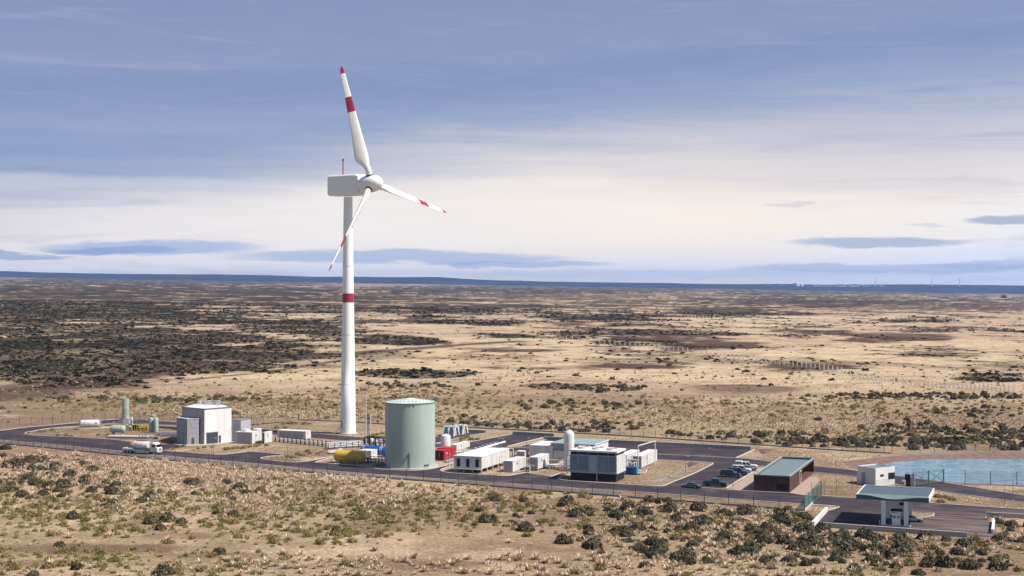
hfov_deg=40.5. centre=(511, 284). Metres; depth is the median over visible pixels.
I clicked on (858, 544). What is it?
dark bush
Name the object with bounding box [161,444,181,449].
crossing
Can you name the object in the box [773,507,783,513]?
dark bush
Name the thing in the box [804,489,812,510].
slat fence
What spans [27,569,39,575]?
dark bush
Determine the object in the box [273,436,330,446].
pipe rack
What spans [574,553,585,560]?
grass tuft
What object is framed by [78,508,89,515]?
olive bush
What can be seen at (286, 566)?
grass tuft
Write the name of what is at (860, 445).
dark bush
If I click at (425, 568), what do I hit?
grass tuft
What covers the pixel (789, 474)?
office building
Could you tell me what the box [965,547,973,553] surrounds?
grass tuft
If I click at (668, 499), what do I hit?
dark bush
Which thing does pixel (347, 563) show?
olive bush
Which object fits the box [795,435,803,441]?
dark bush
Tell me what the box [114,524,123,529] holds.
olive bush
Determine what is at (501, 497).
olive bush
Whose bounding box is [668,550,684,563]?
dark bush
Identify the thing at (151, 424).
upright tank
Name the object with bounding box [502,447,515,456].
pipe gantry
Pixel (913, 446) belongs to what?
dark bush
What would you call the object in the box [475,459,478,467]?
window
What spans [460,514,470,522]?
olive bush
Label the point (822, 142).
sky
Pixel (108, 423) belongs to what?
kerb
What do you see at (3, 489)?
dark bush
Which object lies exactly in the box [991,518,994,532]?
wall
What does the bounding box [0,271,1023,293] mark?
hills
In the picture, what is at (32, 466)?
dark bush
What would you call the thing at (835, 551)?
dark bush
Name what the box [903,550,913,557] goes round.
olive bush
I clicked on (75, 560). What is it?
olive bush
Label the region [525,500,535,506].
olive bush
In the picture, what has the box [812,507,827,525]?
wall
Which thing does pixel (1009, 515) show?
wall
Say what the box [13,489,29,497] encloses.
dark bush
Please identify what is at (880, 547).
dark bush
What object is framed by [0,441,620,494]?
gravel strip
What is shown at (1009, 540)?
dark bush
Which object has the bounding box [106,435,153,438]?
concrete platform
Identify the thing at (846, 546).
dark bush
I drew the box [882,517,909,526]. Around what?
pump island
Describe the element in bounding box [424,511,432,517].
olive bush
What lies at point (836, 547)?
olive bush
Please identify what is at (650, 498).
dark bush
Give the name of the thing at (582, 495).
olive bush
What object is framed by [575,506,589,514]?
dark bush
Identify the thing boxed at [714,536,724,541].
dark bush
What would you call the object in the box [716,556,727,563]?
grass tuft
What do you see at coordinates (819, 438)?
dark bush
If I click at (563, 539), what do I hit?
dark bush
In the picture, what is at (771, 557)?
dark bush
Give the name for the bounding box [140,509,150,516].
olive bush
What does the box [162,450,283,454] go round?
kerb
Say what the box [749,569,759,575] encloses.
grass tuft
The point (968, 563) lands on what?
dark bush
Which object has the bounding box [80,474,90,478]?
dark bush
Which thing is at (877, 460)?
pond bank
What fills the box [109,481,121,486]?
dark bush
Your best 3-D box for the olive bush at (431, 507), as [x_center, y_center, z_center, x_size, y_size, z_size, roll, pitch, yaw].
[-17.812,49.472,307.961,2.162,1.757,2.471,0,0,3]
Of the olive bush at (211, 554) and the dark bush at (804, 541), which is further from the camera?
the dark bush at (804, 541)
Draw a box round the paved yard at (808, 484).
[729,471,819,494]
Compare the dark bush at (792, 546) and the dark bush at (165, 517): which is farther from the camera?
the dark bush at (165, 517)
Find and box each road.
[0,420,1023,501]
[0,434,836,504]
[435,432,478,442]
[470,434,551,446]
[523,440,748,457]
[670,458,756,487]
[816,498,1023,538]
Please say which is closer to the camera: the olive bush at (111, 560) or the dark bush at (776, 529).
the olive bush at (111, 560)
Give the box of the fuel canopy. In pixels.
[856,485,933,525]
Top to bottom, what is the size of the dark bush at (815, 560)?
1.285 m
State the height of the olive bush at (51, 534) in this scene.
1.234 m
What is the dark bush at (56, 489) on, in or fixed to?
on the ground at (842, 347)
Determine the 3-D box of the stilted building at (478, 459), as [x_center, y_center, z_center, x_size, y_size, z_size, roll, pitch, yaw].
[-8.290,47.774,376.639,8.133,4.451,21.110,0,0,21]
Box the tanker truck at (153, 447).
[122,440,162,454]
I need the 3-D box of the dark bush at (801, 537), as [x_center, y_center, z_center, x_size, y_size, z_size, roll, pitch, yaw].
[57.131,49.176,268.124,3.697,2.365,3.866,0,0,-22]
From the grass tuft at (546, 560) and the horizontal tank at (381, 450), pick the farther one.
the horizontal tank at (381, 450)
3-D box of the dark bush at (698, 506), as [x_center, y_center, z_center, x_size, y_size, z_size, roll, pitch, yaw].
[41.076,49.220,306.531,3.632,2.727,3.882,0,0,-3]
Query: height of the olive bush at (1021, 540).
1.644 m
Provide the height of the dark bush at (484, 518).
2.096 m
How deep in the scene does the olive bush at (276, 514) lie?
295.90 m
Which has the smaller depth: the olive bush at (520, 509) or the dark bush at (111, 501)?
the olive bush at (520, 509)
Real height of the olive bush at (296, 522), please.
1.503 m
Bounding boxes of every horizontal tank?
[109,424,126,434]
[334,450,365,463]
[360,445,384,456]
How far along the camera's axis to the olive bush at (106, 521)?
289.36 m
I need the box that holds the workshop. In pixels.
[550,438,608,458]
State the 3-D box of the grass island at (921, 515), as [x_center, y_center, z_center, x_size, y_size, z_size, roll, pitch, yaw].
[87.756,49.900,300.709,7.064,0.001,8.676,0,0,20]
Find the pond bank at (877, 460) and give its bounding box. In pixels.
[841,453,1023,486]
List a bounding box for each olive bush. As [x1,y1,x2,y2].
[1,551,13,557]
[9,563,21,569]
[18,506,26,512]
[29,510,37,517]
[40,559,57,568]
[44,556,54,560]
[45,530,57,536]
[49,495,59,502]
[54,546,69,553]
[55,559,68,567]
[69,544,79,551]
[69,556,81,565]
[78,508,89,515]
[79,525,90,530]
[80,515,89,521]
[83,502,92,508]
[92,494,100,500]
[92,562,101,567]
[93,531,102,536]
[93,555,105,560]
[95,524,109,531]
[95,548,106,554]
[99,494,109,501]
[100,513,108,518]
[101,518,114,524]
[106,555,118,561]
[113,553,123,561]
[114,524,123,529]
[130,524,138,531]
[132,511,143,518]
[133,479,141,486]
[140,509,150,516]
[157,488,166,493]
[163,539,174,543]
[173,566,183,571]
[175,501,185,506]
[178,519,187,525]
[192,565,205,572]
[193,490,201,494]
[197,518,206,522]
[203,521,214,525]
[206,552,216,557]
[206,565,218,572]
[207,570,217,575]
[215,500,224,505]
[217,565,226,571]
[218,517,228,522]
[228,516,240,524]
[232,532,241,537]
[232,559,244,566]
[266,536,279,543]
[271,511,280,517]
[278,554,290,559]
[287,503,297,510]
[289,519,300,524]
[290,526,302,532]
[299,506,307,511]
[301,511,315,515]
[302,528,313,537]
[313,537,326,544]
[317,490,325,496]
[332,514,342,520]
[332,529,344,536]
[338,557,350,566]
[343,523,352,531]
[346,536,355,542]
[349,499,358,506]
[349,527,359,534]
[350,512,362,519]
[351,504,361,510]
[359,513,368,519]
[375,528,384,534]
[377,517,387,523]
[379,510,390,516]
[382,504,392,511]
[414,509,425,514]
[417,496,427,503]
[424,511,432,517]
[427,504,435,509]
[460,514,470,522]
[480,497,489,501]
[498,494,504,500]
[516,506,525,511]
[521,530,532,536]
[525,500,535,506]
[536,518,550,522]
[541,487,550,493]
[575,521,586,526]
[576,491,586,497]
[593,562,606,571]
[633,539,643,546]
[669,530,680,539]
[678,498,689,504]
[680,570,692,575]
[690,528,700,534]
[727,538,736,544]
[744,531,754,536]
[768,549,780,556]
[789,559,798,565]
[791,510,799,515]
[792,516,802,521]
[804,548,813,555]
[828,545,841,549]
[829,567,840,574]
[877,563,887,571]
[887,569,900,575]
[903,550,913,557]
[903,556,915,565]
[908,538,918,547]
[924,549,935,554]
[927,542,939,549]
[932,492,941,497]
[935,497,944,502]
[940,493,948,498]
[967,532,980,541]
[980,544,991,552]
[1015,536,1023,542]
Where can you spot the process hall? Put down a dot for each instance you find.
(201, 423)
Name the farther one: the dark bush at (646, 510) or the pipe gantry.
the pipe gantry
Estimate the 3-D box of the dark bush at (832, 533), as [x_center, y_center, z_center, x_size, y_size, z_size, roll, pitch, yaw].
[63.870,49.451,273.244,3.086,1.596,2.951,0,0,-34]
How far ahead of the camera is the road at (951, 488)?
388.82 m
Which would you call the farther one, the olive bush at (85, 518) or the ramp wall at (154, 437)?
the ramp wall at (154, 437)
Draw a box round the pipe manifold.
[155,431,176,436]
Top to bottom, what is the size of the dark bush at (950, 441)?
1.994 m
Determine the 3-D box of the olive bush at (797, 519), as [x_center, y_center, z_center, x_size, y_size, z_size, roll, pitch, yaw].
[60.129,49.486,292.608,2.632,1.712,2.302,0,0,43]
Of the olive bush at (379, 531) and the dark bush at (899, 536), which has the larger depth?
the olive bush at (379, 531)
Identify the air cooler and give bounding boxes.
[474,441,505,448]
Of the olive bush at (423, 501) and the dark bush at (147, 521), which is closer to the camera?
the dark bush at (147, 521)
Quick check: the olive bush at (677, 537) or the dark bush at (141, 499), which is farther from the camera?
the dark bush at (141, 499)
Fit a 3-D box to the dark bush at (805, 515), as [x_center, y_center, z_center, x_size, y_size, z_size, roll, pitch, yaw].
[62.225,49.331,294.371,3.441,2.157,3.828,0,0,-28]
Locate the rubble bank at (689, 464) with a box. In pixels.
[687,462,696,466]
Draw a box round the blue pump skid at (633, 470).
[624,459,646,474]
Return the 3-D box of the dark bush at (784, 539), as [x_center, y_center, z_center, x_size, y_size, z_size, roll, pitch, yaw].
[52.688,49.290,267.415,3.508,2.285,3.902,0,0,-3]
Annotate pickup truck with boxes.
[702,478,728,486]
[734,460,757,467]
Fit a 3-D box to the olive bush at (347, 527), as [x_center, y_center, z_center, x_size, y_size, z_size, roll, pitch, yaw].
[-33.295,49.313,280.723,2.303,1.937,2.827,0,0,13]
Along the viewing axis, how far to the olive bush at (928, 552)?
256.25 m
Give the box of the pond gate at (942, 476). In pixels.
[913,469,943,484]
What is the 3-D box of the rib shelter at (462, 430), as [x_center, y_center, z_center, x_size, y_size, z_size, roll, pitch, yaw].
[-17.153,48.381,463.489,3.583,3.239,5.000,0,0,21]
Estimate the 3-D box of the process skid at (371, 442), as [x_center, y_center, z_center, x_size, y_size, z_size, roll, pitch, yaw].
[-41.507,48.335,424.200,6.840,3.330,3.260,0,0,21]
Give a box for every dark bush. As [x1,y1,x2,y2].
[0,443,11,449]
[0,460,12,467]
[0,486,7,492]
[6,481,15,485]
[9,457,18,463]
[12,462,24,468]
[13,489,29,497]
[17,458,27,464]
[22,472,34,479]
[26,464,36,469]
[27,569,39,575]
[28,455,39,459]
[28,477,39,485]
[29,459,37,463]
[37,465,44,470]
[37,490,48,495]
[44,480,57,487]
[49,461,61,468]
[49,467,56,471]
[52,487,60,491]
[54,540,65,546]
[56,478,70,484]
[56,481,69,488]
[56,492,65,497]
[62,469,76,477]
[66,510,79,519]
[70,562,82,569]
[77,477,89,484]
[79,459,88,465]
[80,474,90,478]
[85,485,97,492]
[86,465,98,471]
[104,486,119,494]
[107,498,118,504]
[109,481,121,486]
[136,496,147,502]
[143,491,155,496]
[143,515,158,524]
[152,563,175,575]
[154,523,166,530]
[159,512,176,521]
[175,517,187,523]
[182,477,191,484]
[187,477,201,485]
[213,547,225,554]
[221,479,231,484]
[227,510,240,516]
[232,482,247,489]
[241,489,250,493]
[477,513,493,522]
[488,493,498,501]
[489,514,499,522]
[508,520,518,525]
[516,521,534,531]
[518,496,528,501]
[554,533,573,544]
[556,501,566,506]
[559,495,575,503]
[566,508,582,517]
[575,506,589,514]
[582,523,593,529]
[582,527,595,534]
[584,537,603,549]
[608,508,625,517]
[609,525,621,531]
[616,512,628,520]
[619,501,634,510]
[619,527,634,536]
[625,537,633,542]
[630,521,646,530]
[634,511,644,517]
[634,544,647,553]
[637,506,653,515]
[638,561,651,568]
[642,535,661,545]
[643,495,654,502]
[644,546,664,558]
[652,543,666,553]
[654,497,664,503]
[660,538,668,544]
[663,497,674,502]
[663,502,678,509]
[665,506,675,513]
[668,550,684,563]
[670,514,681,520]
[673,516,686,522]
[674,525,682,530]
[678,546,696,557]
[678,554,696,565]
[684,521,700,530]
[685,539,700,546]
[689,501,705,511]
[690,516,698,520]
[691,535,701,542]
[697,519,711,526]
[700,557,710,563]
[711,510,720,516]
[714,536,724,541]
[717,530,732,539]
[719,508,728,513]
[725,432,736,437]
[725,521,735,528]
[727,511,736,516]
[730,545,749,557]
[736,504,753,511]
[742,539,762,550]
[744,508,752,514]
[744,523,760,531]
[746,546,758,553]
[753,439,761,443]
[754,530,773,538]
[757,534,773,543]
[758,556,770,565]
[759,521,773,528]
[767,555,776,562]
[770,527,780,532]
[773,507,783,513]
[775,513,786,521]
[776,534,793,544]
[778,516,796,526]
[781,554,796,562]
[782,441,791,445]
[783,505,793,512]
[786,542,798,550]
[790,439,798,443]
[790,524,806,532]
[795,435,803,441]
[797,512,813,520]
[797,533,812,540]
[797,540,811,546]
[798,542,810,546]
[799,558,811,565]
[800,527,817,534]
[805,535,824,545]
[807,526,818,533]
[811,557,820,563]
[812,549,822,555]
[816,435,825,440]
[816,523,832,532]
[820,544,829,549]
[827,535,842,542]
[827,553,841,561]
[828,531,841,536]
[831,549,840,554]
[832,540,842,545]
[836,528,850,534]
[837,541,856,551]
[838,435,848,440]
[840,551,848,556]
[841,533,851,539]
[842,536,856,542]
[847,563,861,570]
[850,437,861,442]
[851,539,863,549]
[854,526,871,538]
[855,442,866,447]
[859,543,880,553]
[860,554,880,565]
[861,531,879,540]
[878,440,889,445]
[878,544,887,549]
[879,535,885,540]
[880,547,901,558]
[889,540,911,551]
[889,562,900,568]
[892,532,908,541]
[895,546,908,553]
[907,443,919,449]
[911,568,926,575]
[917,530,933,539]
[918,560,934,567]
[920,435,930,439]
[921,439,930,443]
[922,554,935,562]
[934,549,944,554]
[935,554,955,567]
[938,438,946,443]
[941,534,951,541]
[946,439,953,444]
[948,444,960,450]
[948,546,963,554]
[954,537,972,547]
[959,557,980,569]
[965,428,976,432]
[969,435,979,440]
[975,548,987,555]
[988,559,1007,570]
[991,532,1006,541]
[992,432,1003,436]
[995,517,1003,524]
[997,429,1006,434]
[998,435,1007,440]
[999,537,1012,543]
[1004,519,1017,526]
[1010,445,1020,450]
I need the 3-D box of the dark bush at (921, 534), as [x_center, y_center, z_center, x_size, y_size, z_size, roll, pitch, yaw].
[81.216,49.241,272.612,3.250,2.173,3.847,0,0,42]
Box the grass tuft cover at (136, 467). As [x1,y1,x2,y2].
[0,363,1023,575]
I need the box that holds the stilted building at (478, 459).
[452,447,508,473]
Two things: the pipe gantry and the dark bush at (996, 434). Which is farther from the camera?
the dark bush at (996, 434)
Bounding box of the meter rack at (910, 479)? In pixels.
[905,472,914,486]
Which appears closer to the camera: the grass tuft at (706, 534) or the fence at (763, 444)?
the grass tuft at (706, 534)
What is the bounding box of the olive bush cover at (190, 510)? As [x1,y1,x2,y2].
[0,361,1023,575]
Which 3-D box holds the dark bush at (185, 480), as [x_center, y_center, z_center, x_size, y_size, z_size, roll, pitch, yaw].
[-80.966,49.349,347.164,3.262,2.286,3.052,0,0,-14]
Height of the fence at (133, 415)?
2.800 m
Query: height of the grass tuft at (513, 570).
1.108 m
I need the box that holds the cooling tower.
[569,445,625,481]
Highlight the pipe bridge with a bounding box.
[325,440,363,448]
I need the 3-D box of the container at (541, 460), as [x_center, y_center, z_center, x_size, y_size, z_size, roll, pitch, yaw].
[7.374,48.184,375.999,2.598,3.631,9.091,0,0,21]
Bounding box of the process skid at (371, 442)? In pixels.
[364,436,384,445]
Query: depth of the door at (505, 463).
368.61 m
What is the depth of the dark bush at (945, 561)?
245.15 m
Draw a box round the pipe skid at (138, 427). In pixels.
[132,424,148,430]
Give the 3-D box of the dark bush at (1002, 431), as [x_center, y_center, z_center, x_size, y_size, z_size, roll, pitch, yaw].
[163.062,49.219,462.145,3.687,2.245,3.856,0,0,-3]
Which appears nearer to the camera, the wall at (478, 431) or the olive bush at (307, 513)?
the olive bush at (307, 513)
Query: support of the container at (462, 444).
on the ground at (842, 347)
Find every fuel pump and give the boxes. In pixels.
[890,508,901,525]
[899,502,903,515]
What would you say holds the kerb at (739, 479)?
on the parking lot at (712, 470)
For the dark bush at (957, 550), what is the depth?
256.21 m
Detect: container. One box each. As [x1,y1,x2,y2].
[79,419,101,427]
[235,428,261,443]
[262,431,271,443]
[277,429,310,438]
[358,449,377,457]
[435,449,450,460]
[437,446,455,456]
[451,441,469,450]
[503,456,525,472]
[516,450,527,456]
[529,453,548,470]
[624,449,638,466]
[633,449,656,467]
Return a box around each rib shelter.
[442,425,459,435]
[454,424,467,434]
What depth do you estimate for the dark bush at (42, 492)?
327.42 m
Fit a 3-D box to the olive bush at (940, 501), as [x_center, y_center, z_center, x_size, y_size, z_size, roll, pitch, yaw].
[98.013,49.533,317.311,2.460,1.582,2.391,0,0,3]
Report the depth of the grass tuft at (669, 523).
286.43 m
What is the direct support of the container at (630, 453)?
on the ground at (842, 347)
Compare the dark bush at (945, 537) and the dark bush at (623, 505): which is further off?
the dark bush at (623, 505)
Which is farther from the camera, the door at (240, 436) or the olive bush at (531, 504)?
the door at (240, 436)
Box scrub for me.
[0,300,1023,398]
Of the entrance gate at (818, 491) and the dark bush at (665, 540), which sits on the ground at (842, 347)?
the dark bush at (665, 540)
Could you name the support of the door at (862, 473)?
in the guard house at (874, 474)
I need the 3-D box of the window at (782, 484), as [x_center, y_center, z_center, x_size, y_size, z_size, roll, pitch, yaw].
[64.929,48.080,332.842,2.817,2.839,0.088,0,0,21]
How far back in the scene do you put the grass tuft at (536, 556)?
251.82 m
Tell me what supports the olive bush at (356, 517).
on the ground at (842, 347)
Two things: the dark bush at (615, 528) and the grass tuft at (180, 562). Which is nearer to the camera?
the grass tuft at (180, 562)
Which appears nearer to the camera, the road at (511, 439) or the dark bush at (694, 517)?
the dark bush at (694, 517)
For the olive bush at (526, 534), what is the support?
on the ground at (842, 347)
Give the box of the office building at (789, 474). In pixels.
[753,456,813,492]
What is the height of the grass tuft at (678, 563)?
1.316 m
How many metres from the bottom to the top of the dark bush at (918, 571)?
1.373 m
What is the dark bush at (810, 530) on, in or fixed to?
on the ground at (842, 347)
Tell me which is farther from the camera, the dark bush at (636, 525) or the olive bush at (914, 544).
the dark bush at (636, 525)
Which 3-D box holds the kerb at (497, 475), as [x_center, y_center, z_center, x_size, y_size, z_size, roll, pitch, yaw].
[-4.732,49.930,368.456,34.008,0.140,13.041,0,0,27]
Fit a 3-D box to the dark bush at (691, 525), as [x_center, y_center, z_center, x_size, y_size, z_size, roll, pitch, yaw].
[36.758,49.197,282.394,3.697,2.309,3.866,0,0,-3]
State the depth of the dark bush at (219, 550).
256.54 m
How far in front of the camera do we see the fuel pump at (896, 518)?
286.59 m
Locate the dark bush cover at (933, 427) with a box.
[0,362,1023,571]
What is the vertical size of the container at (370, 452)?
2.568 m
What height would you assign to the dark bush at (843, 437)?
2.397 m
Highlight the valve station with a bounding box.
[131,419,143,425]
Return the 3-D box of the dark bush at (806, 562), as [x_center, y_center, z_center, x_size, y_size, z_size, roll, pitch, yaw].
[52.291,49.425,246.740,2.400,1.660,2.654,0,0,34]
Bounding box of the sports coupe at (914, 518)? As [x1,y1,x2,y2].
[901,515,922,522]
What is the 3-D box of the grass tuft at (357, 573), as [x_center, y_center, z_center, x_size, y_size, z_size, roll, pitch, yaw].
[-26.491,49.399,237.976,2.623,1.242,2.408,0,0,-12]
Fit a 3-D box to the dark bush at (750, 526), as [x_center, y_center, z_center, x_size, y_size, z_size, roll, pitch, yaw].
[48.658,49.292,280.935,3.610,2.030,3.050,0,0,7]
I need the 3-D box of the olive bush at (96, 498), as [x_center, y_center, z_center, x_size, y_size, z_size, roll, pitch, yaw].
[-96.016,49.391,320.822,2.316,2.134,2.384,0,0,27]
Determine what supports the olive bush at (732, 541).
on the ground at (842, 347)
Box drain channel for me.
[651,467,687,482]
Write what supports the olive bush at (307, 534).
on the ground at (842, 347)
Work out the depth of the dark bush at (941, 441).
434.33 m
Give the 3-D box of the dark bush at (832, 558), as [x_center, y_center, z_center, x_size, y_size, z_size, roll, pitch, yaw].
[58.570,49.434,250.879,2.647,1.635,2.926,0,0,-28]
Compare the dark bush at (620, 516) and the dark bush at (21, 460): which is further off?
the dark bush at (21, 460)
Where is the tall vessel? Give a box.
[564,429,573,470]
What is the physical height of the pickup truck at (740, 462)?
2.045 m
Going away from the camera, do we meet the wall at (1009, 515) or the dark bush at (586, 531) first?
the dark bush at (586, 531)
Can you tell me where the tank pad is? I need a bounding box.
[333,455,453,468]
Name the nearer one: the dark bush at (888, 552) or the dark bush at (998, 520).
the dark bush at (888, 552)
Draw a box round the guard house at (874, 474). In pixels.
[857,464,894,484]
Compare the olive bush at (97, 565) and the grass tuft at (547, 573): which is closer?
the grass tuft at (547, 573)
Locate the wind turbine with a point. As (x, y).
(364, 186)
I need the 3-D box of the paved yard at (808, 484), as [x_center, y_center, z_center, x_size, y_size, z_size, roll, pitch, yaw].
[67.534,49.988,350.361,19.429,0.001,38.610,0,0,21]
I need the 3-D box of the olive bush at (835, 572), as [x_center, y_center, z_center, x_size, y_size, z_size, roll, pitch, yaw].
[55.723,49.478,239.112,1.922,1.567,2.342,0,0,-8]
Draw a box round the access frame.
[524,460,534,471]
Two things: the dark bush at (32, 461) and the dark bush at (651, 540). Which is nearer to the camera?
the dark bush at (651, 540)
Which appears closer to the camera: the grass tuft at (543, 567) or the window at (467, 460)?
the grass tuft at (543, 567)
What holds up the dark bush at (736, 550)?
on the ground at (842, 347)
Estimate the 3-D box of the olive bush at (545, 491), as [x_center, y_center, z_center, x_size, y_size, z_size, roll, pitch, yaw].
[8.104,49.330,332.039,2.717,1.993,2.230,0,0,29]
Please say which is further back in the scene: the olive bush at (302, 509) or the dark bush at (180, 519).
the olive bush at (302, 509)
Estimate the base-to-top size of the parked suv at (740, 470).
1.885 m
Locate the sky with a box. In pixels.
[0,0,1023,285]
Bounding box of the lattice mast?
[367,413,370,439]
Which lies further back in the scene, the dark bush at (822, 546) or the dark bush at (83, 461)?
the dark bush at (83, 461)
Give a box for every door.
[207,432,217,443]
[237,433,243,442]
[244,433,250,442]
[279,431,290,437]
[291,432,302,438]
[435,451,438,458]
[504,462,507,470]
[508,462,511,471]
[637,457,640,466]
[799,470,801,483]
[861,472,864,483]
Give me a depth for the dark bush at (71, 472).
358.98 m
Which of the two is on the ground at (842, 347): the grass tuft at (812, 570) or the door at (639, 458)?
the grass tuft at (812, 570)
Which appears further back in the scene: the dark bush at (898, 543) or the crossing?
the crossing
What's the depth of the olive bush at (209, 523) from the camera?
286.64 m
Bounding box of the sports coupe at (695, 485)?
[682,482,701,488]
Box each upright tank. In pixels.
[149,417,153,431]
[154,418,157,432]
[441,434,450,446]
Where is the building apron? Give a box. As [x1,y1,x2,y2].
[173,440,234,445]
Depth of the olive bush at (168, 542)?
266.96 m
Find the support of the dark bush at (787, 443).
on the ground at (842, 347)
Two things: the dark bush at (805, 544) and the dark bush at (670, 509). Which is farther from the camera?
the dark bush at (670, 509)
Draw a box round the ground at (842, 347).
[0,277,1023,575]
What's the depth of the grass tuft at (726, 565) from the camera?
244.80 m
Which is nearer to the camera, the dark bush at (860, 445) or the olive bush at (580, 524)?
the olive bush at (580, 524)
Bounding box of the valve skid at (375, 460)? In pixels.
[367,456,384,463]
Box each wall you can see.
[149,436,159,438]
[468,429,485,432]
[513,431,553,435]
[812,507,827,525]
[823,522,966,536]
[986,512,1023,518]
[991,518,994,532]
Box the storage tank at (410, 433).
[382,396,437,469]
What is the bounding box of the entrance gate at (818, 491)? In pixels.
[812,481,821,501]
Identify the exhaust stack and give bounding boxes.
[119,398,132,425]
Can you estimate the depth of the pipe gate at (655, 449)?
381.14 m
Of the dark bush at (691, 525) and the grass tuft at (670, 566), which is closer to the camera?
the grass tuft at (670, 566)
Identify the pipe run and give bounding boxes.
[545,462,563,468]
[549,455,563,462]
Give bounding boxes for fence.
[0,412,296,426]
[0,434,803,510]
[298,412,890,453]
[565,336,1013,392]
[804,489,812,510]
[892,443,1023,453]
[975,471,1016,484]
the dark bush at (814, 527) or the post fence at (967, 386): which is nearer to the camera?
the dark bush at (814, 527)
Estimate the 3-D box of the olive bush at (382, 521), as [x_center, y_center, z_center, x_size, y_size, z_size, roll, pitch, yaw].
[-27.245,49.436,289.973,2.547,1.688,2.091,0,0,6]
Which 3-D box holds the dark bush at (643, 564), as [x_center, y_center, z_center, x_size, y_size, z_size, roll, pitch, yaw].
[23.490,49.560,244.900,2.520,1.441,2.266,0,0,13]
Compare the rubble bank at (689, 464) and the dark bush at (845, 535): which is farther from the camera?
the rubble bank at (689, 464)
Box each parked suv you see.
[719,469,740,477]
[728,467,748,474]
[731,465,751,471]
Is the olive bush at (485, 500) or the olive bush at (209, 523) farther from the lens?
the olive bush at (485, 500)
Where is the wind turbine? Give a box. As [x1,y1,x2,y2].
[327,66,445,434]
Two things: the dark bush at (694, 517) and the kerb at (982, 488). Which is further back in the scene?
the kerb at (982, 488)
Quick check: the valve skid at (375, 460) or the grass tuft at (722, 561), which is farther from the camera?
the valve skid at (375, 460)
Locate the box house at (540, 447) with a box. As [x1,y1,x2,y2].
[529,441,553,456]
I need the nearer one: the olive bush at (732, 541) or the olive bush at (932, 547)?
the olive bush at (932, 547)
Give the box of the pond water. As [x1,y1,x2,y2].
[883,459,1023,484]
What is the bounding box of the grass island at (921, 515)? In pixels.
[912,512,932,517]
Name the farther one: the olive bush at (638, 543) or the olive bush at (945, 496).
the olive bush at (945, 496)
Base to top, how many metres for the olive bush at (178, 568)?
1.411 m
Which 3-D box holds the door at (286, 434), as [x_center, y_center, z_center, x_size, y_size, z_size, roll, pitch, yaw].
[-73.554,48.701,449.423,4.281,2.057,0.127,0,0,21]
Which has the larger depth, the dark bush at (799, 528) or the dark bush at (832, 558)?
the dark bush at (799, 528)
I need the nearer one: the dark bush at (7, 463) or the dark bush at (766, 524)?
the dark bush at (766, 524)
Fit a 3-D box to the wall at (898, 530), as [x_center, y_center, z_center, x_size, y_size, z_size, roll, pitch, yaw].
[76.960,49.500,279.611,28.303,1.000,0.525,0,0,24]
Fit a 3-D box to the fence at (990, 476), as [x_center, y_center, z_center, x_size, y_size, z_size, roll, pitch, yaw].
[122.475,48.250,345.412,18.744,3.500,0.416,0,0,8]
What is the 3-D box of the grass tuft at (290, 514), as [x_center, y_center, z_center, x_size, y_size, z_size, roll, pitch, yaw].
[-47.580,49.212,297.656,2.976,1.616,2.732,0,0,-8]
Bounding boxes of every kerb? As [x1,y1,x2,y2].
[0,419,231,430]
[2,440,836,506]
[25,423,231,432]
[25,433,130,441]
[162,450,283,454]
[260,455,331,461]
[314,433,378,438]
[315,457,452,470]
[440,465,559,476]
[518,446,856,470]
[558,459,713,485]
[700,487,1023,509]
[726,471,753,487]
[757,465,856,476]
[934,490,1023,502]
[937,481,1023,495]
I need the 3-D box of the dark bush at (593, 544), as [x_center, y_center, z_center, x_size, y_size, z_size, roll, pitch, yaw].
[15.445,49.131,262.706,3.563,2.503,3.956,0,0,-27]
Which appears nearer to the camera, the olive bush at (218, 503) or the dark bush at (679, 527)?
the dark bush at (679, 527)
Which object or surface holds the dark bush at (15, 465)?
on the ground at (842, 347)
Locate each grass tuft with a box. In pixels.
[123,531,131,537]
[176,559,184,565]
[222,555,233,561]
[257,568,265,574]
[279,548,289,554]
[280,562,290,568]
[286,510,294,516]
[296,563,308,567]
[339,501,346,507]
[354,569,362,575]
[407,550,420,558]
[417,565,432,571]
[445,558,454,564]
[487,567,497,574]
[495,554,507,559]
[507,567,517,573]
[513,553,523,559]
[523,563,532,569]
[531,551,542,559]
[531,562,541,567]
[535,569,542,575]
[538,563,547,569]
[541,569,551,575]
[542,556,550,562]
[560,560,570,567]
[563,570,575,575]
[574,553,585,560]
[600,518,607,524]
[601,571,615,575]
[606,551,613,558]
[663,519,676,526]
[665,562,678,568]
[671,569,679,575]
[673,560,685,565]
[698,544,706,550]
[704,530,711,537]
[711,523,718,529]
[713,547,721,553]
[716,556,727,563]
[720,562,732,567]
[727,557,740,562]
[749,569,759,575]
[750,559,758,566]
[752,553,761,559]
[790,570,798,575]
[806,566,820,573]
[848,565,862,572]
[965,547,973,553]
[969,551,977,556]
[1006,542,1014,548]
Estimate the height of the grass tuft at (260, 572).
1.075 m
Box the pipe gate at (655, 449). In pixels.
[638,441,655,465]
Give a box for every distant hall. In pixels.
[834,284,846,286]
[848,284,859,286]
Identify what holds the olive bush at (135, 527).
on the ground at (842, 347)
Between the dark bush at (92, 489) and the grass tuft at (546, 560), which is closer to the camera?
the grass tuft at (546, 560)
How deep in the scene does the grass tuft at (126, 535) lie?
273.49 m
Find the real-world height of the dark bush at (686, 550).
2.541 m
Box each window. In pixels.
[466,459,469,466]
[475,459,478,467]
[777,478,787,490]
[888,472,894,478]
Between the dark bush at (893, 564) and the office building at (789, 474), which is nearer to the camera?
the dark bush at (893, 564)
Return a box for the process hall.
[176,400,250,444]

